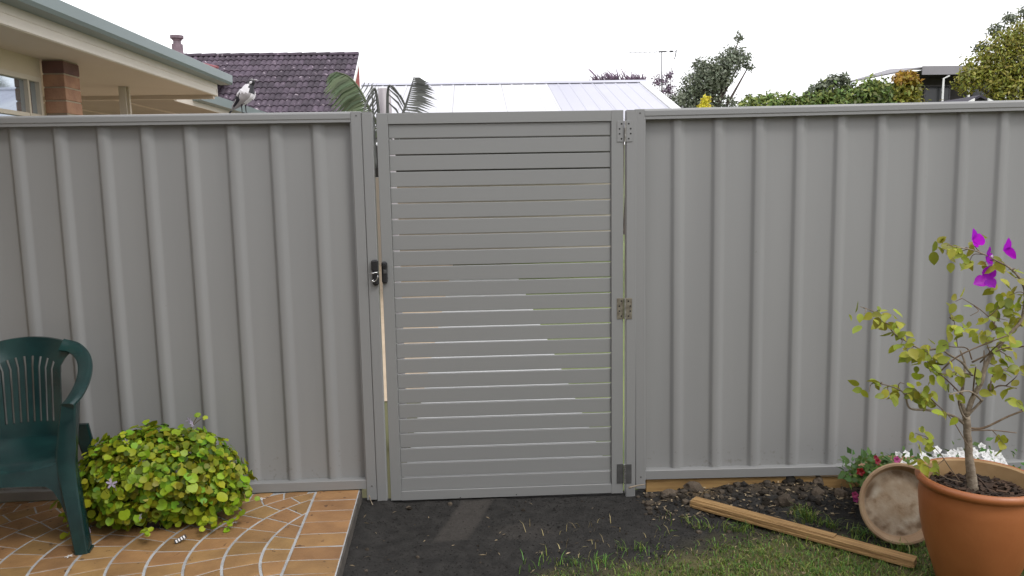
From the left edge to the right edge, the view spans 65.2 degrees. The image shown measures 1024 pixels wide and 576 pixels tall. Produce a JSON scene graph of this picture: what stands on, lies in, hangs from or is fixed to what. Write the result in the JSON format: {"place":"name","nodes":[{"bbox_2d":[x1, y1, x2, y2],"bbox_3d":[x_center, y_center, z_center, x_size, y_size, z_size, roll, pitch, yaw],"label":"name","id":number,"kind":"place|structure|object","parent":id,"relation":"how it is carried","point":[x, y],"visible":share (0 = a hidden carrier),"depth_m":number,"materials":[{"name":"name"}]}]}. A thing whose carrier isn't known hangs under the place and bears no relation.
{"place":"outdoors","nodes":[
{"label":"outdoors","id":0,"kind":"place"},
{"bbox_2d":[0,489,361,575],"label":"patio","id":1,"kind":"structure","parent":0,"point":[302,533],"depth_m":3.29,"materials":[{"name":"orange tile"}]},
{"bbox_2d":[0,336,94,554],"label":"chair","id":2,"kind":"object","parent":1,"relation":"on","point":[38,452],"visible":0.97,"depth_m":3.46,"materials":[{"name":"green plastic"}]},
{"bbox_2d":[50,412,259,538],"bbox_3d":[-1.530,0.792,3.470,0.858,0.472,0.533,-1,8,-3],"label":"leafy plant","id":3,"kind":"object","parent":1,"relation":"on","point":[151,492],"visible":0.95,"depth_m":3.36,"materials":[{"name":"green plant"}]},
{"bbox_2d":[174,534,186,543],"bbox_3d":[-1.361,1.031,3.285,0.050,0.030,0.010,-6,9,-31],"label":"plant label","id":4,"kind":"object","parent":1,"relation":"on","point":[181,538],"visible":1,"depth_m":3.28,"materials":[{"name":"plastic"}]},
{"bbox_2d":[7,214,623,501],"bbox_3d":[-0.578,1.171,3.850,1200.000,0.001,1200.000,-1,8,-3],"label":"ground","id":5,"kind":"structure","parent":0,"point":[364,493],"depth_m":5.01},
{"bbox_2d":[0,0,266,115],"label":"house","id":6,"kind":"structure","parent":5,"relation":"on","point":[58,57],"depth_m":5.26,"materials":[{"name":"beige paint"}]},
{"bbox_2d":[0,68,44,115],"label":"window","id":7,"kind":"structure","parent":6,"relation":"in","point":[21,94],"depth_m":4.99,"materials":[{"name":"clear glass"}]},
{"bbox_2d":[184,52,360,112],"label":"tiled house","id":8,"kind":"structure","parent":5,"relation":"on","point":[292,82],"depth_m":21.71,"materials":[{"name":"tile"}]},
{"bbox_2d":[170,35,218,68],"bbox_3d":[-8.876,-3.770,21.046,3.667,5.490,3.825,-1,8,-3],"label":"chimney","id":9,"kind":"structure","parent":8,"relation":"on","point":[177,45],"depth_m":20.43,"materials":[{"name":"brick"}]},
{"bbox_2d":[361,112,387,500],"bbox_3d":[-0.632,0.177,3.714,0.051,1.949,0.080,-1,8,-3],"label":"gate post","id":10,"kind":"object","parent":5,"relation":"on","point":[374,286],"visible":0.95,"depth_m":3.70,"materials":[{"name":"grey metal"}]},
{"bbox_2d":[324,72,436,447],"bbox_3d":[-0.757,-0.126,4.825,0.680,2.317,0.268,-1,8,-3],"label":"palm","id":11,"kind":"object","parent":5,"relation":"on","point":[347,88],"visible":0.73,"depth_m":4.73,"materials":[{"name":"green plant"}]},
{"bbox_2d":[624,110,635,496],"bbox_3d":[0.559,0.150,3.787,0.046,1.942,0.046,-1,8,-3],"label":"gate post","id":12,"kind":"object","parent":5,"relation":"on","point":[630,324],"visible":0.79,"depth_m":3.76,"materials":[{"name":"grey metal"}]},
{"bbox_2d":[376,110,632,500],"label":"gate","id":13,"kind":"structure","parent":12,"relation":"attached to","point":[612,473],"depth_m":3.74,"materials":[{"name":"grey metal"}]},
{"bbox_2d":[843,72,906,103],"bbox_3d":[7.931,-2.762,17.862,1.410,3.964,1.170,-1,8,-3],"label":"shrub","id":14,"kind":"object","parent":5,"relation":"on","point":[870,91],"visible":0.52,"depth_m":17.49,"materials":[{"name":"green plant"}]},
{"bbox_2d":[886,69,930,102],"bbox_3d":[8.683,-2.829,17.965,1.116,4.044,1.118,-1,8,-3],"label":"shrub","id":15,"kind":"object","parent":5,"relation":"on","point":[909,83],"visible":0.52,"depth_m":17.49,"materials":[{"name":"orange plant"}]},
{"bbox_2d":[942,95,992,101],"bbox_3d":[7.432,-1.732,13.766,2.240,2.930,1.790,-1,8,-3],"label":"car","id":16,"kind":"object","parent":5,"relation":"on","point":[978,98],"depth_m":12.79,"materials":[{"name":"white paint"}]},
{"bbox_2d":[950,5,1023,100],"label":"tree","id":17,"kind":"object","parent":5,"relation":"on","point":[1008,83],"visible":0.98,"depth_m":15.60,"materials":[{"name":"green plant"}]},
{"bbox_2d":[379,265,452,400],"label":"path","id":18,"kind":"structure","parent":0,"point":[383,335],"depth_m":9.76,"materials":[{"name":"beige concrete"}]},
{"bbox_2d":[360,80,679,264],"bbox_3d":[-1.604,-1.776,13.491,7.790,3.303,6.830,-1,8,-3],"label":"carport","id":19,"kind":"object","parent":18,"relation":"on","point":[514,96],"visible":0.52,"depth_m":12.55,"materials":[{"name":"white metal"}]},
{"bbox_2d":[407,279,595,476],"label":"concrete path","id":20,"kind":"structure","parent":0,"point":[497,370],"depth_m":7.01,"materials":[{"name":"grey concrete"}]},
{"bbox_2d":[61,0,1023,144],"label":"sky","id":21,"kind":"structure","parent":0,"point":[793,44],"materials":[{"name":"white"}]},
{"bbox_2d":[511,235,635,489],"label":"lawn","id":22,"kind":"structure","parent":0,"point":[589,323],"depth_m":10.36,"materials":[{"name":"green plant"}]},
{"bbox_2d":[587,67,648,234],"bbox_3d":[3.085,-4.018,23.446,1.874,4.934,0.958,-3,8,-16],"label":"spiky plant","id":23,"kind":"object","parent":22,"relation":"on","point":[610,76],"visible":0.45,"depth_m":23.23,"materials":[{"name":"purple plant"}]},
{"bbox_2d":[651,64,675,98],"bbox_3d":[3.782,-3.389,20.325,0.846,4.493,0.347,-1,8,-3],"label":"twiggy shrub","id":24,"kind":"object","parent":22,"relation":"on","point":[669,88],"visible":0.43,"depth_m":20.06,"materials":[{"name":"grey plant"}]},
{"bbox_2d":[696,94,712,107],"bbox_3d":[2.843,-1.344,11.750,0.508,2.959,0.438,-1,8,-3],"label":"yellow shrub","id":25,"kind":"object","parent":22,"relation":"on","point":[705,101],"visible":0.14,"depth_m":11.55,"materials":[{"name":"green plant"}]},
{"bbox_2d":[666,30,755,107],"bbox_3d":[4.803,-3.614,19.657,2.365,5.286,1.343,-1,8,-3],"label":"tree","id":26,"kind":"object","parent":22,"relation":"on","point":[712,80],"visible":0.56,"depth_m":19.28,"materials":[{"name":"green plant"}]},
{"bbox_2d":[738,88,805,106],"bbox_3d":[5.764,-2.571,17.807,1.682,3.675,1.045,-1,8,-3],"label":"shrub","id":27,"kind":"object","parent":22,"relation":"on","point":[769,99],"visible":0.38,"depth_m":17.49,"materials":[{"name":"green plant"}]},
{"bbox_2d":[795,71,855,104],"bbox_3d":[6.857,-2.771,17.840,1.417,4.025,1.246,2,8,23],"label":"shrub","id":28,"kind":"object","parent":22,"relation":"on","point":[828,90],"visible":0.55,"depth_m":17.51,"materials":[{"name":"green plant"}]},
{"bbox_2d":[623,145,624,213],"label":"hill","id":29,"kind":"structure","parent":0,"point":[624,181],"depth_m":55.97,"materials":[{"name":"green plant"}]},
{"bbox_2d":[851,65,1015,102],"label":"hill house","id":30,"kind":"structure","parent":29,"relation":"on","point":[936,82],"depth_m":35.73,"materials":[{"name":"grey metal"}]},
{"bbox_2d":[923,85,950,101],"bbox_3d":[19.025,-8.623,35.812,1.200,0.900,0.040,-1,8,-3],"label":"window","id":31,"kind":"structure","parent":30,"relation":"in","point":[935,93],"depth_m":35.80,"materials":[{"name":"grey glass"}]},
{"bbox_2d":[971,84,994,100],"bbox_3d":[21.222,-8.675,35.915,1.200,0.900,0.040,-1,8,-3],"label":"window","id":32,"kind":"structure","parent":30,"relation":"in","point":[976,93],"depth_m":35.89,"materials":[{"name":"grey glass"}]},
{"bbox_2d":[628,50,676,91],"bbox_3d":[3.085,-2.972,17.646,1.047,4.401,0.550,-1,8,-3],"label":"tv antenna","id":33,"kind":"object","parent":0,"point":[661,60],"visible":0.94,"depth_m":17.35,"materials":[{"name":"metal"}]},
{"bbox_2d":[343,482,1023,575],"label":"soil","id":34,"kind":"structure","parent":0,"point":[453,528],"depth_m":3.44,"materials":[{"name":"black soil"}]},
{"bbox_2d":[0,111,376,501],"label":"fence","id":35,"kind":"object","parent":34,"relation":"on","point":[175,271],"visible":0.87,"depth_m":3.67,"materials":[{"name":"grey metal"}]},
{"bbox_2d":[229,78,258,112],"bbox_3d":[-1.193,-0.856,3.564,0.140,0.151,0.059,-1,8,-3],"label":"bird","id":36,"kind":"object","parent":35,"relation":"on","point":[245,95],"visible":1,"depth_m":3.55},
{"bbox_2d":[364,478,864,572],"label":"soil lumps","id":37,"kind":"object","parent":34,"relation":"on","point":[764,503],"visible":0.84,"depth_m":3.76,"materials":[{"name":"black soil"}]},
{"bbox_2d":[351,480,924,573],"bbox_3d":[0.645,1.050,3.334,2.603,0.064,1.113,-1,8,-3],"label":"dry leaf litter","id":38,"kind":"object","parent":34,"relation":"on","point":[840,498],"visible":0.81,"depth_m":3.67,"materials":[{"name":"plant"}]},
{"bbox_2d":[661,489,677,494],"bbox_3d":[0.755,0.985,3.836,0.076,0.050,0.068,2,8,23],"label":"stone","id":39,"kind":"object","parent":34,"relation":"on","point":[667,491],"visible":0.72,"depth_m":3.82,"materials":[{"name":"grey stone"}]},
{"bbox_2d":[683,481,703,492],"bbox_3d":[0.874,0.960,3.842,0.077,0.064,0.080,-5,9,-29],"label":"stone","id":40,"kind":"object","parent":34,"relation":"on","point":[694,486],"visible":0.93,"depth_m":3.82,"materials":[{"name":"grey stone"}]},
{"bbox_2d":[519,503,919,573],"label":"grass tufts","id":41,"kind":"object","parent":34,"relation":"on","point":[806,514],"visible":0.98,"depth_m":3.44,"materials":[{"name":"green plant"}]},
{"bbox_2d":[522,514,928,575],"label":"pale grass stalks","id":42,"kind":"object","parent":34,"relation":"on","point":[689,549],"depth_m":3.30,"materials":[{"name":"plant"}]},
{"bbox_2d":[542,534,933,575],"bbox_3d":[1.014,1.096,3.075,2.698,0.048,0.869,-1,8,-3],"label":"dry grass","id":43,"kind":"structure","parent":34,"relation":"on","point":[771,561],"depth_m":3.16,"materials":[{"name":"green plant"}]},
{"bbox_2d":[740,481,747,486],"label":"soil clod","id":44,"kind":"object","parent":34,"relation":"on","point":[743,484],"visible":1,"depth_m":3.85,"materials":[{"name":"brown soil"}]},
{"bbox_2d":[645,475,859,491],"bbox_3d":[2.353,0.979,3.920,3.400,0.142,0.032,-1,8,0],"label":"plinth board","id":45,"kind":"object","parent":34,"relation":"on","point":[655,485],"visible":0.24,"depth_m":3.90,"materials":[{"name":"brown wood"}]},
{"bbox_2d":[536,529,1023,575],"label":"grass","id":46,"kind":"structure","parent":34,"relation":"on","point":[818,568],"depth_m":3.16,"materials":[{"name":"green plant"}]},
{"bbox_2d":[777,493,793,506],"bbox_3d":[1.270,0.991,3.719,0.072,0.074,0.075,2,8,24],"label":"stone","id":47,"kind":"object","parent":34,"relation":"on","point":[785,500],"visible":0.93,"depth_m":3.69,"materials":[{"name":"stone"}]},
{"bbox_2d":[785,476,795,482],"bbox_3d":[1.358,0.936,3.903,0.064,0.058,0.050,-25,6,-33],"label":"soil clod","id":48,"kind":"object","parent":34,"relation":"on","point":[788,479],"visible":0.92,"depth_m":3.88,"materials":[{"name":"brown soil"}]},
{"bbox_2d":[689,496,916,567],"bbox_3d":[1.202,1.027,3.410,0.952,0.035,0.060,6,10,39],"label":"timber batten","id":49,"kind":"object","parent":34,"relation":"on","point":[819,536],"visible":1,"depth_m":3.37,"materials":[{"name":"brown wood"}]},
{"bbox_2d":[807,495,816,501],"bbox_3d":[1.412,0.990,3.753,0.040,0.040,0.048,-5,0,-19],"label":"soil clod","id":50,"kind":"object","parent":34,"relation":"on","point":[811,498],"visible":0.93,"depth_m":3.74,"materials":[{"name":"brown soil"}]},
{"bbox_2d":[811,486,824,495],"bbox_3d":[1.455,0.972,3.802,0.062,0.046,0.068,-12,17,20],"label":"stone","id":51,"kind":"object","parent":34,"relation":"on","point":[818,490],"visible":0.84,"depth_m":3.79,"materials":[{"name":"grey stone"}]},
{"bbox_2d":[813,475,823,485],"bbox_3d":[1.493,0.941,3.902,0.053,0.067,0.077,-12,-9,31],"label":"stone","id":52,"kind":"object","parent":34,"relation":"on","point":[818,479],"visible":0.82,"depth_m":3.88,"materials":[{"name":"grey stone"}]},
{"bbox_2d":[634,100,1023,488],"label":"fence","id":53,"kind":"object","parent":34,"relation":"on","point":[775,245],"visible":0.84,"depth_m":3.78,"materials":[{"name":"grey metal"}]},
{"bbox_2d":[834,488,847,498],"bbox_3d":[1.552,0.974,3.778,0.052,0.058,0.074,-10,27,-28],"label":"stone","id":54,"kind":"object","parent":34,"relation":"on","point":[839,492],"visible":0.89,"depth_m":3.76,"materials":[{"name":"stone"}]},
{"bbox_2d":[858,455,919,466],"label":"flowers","id":55,"kind":"object","parent":34,"relation":"on","point":[862,464],"visible":0.02,"depth_m":3.83,"materials":[{"name":"plant"}]},
{"bbox_2d":[836,447,900,502],"bbox_3d":[1.563,0.804,3.506,0.312,0.220,0.294,-4,8,-23],"label":"red petunia","id":56,"kind":"object","parent":55,"relation":"in","point":[860,473],"visible":0.61,"depth_m":3.49,"materials":[{"name":"green plant"}]},
{"bbox_2d":[874,437,1023,468],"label":"white petunia","id":57,"kind":"object","parent":55,"relation":"in","point":[983,454],"visible":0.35,"depth_m":3.50,"materials":[{"name":"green plant"}]},
{"bbox_2d":[859,463,924,545],"bbox_3d":[1.604,0.888,3.313,0.334,0.324,0.122,0,8,5],"label":"pot saucer","id":58,"kind":"object","parent":34,"relation":"on","point":[888,503],"visible":0.79,"depth_m":3.33,"materials":[{"name":"ceramic"}]},
{"bbox_2d":[914,457,1023,575],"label":"plant pot","id":59,"kind":"object","parent":34,"relation":"on","point":[967,532],"visible":0.95,"depth_m":2.83,"materials":[{"name":"ceramic"}]},
{"bbox_2d":[848,228,1023,491],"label":"bougainvillea","id":60,"kind":"object","parent":59,"relation":"in","point":[923,399],"visible":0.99,"depth_m":2.89,"materials":[{"name":"green plant"}]}
]}

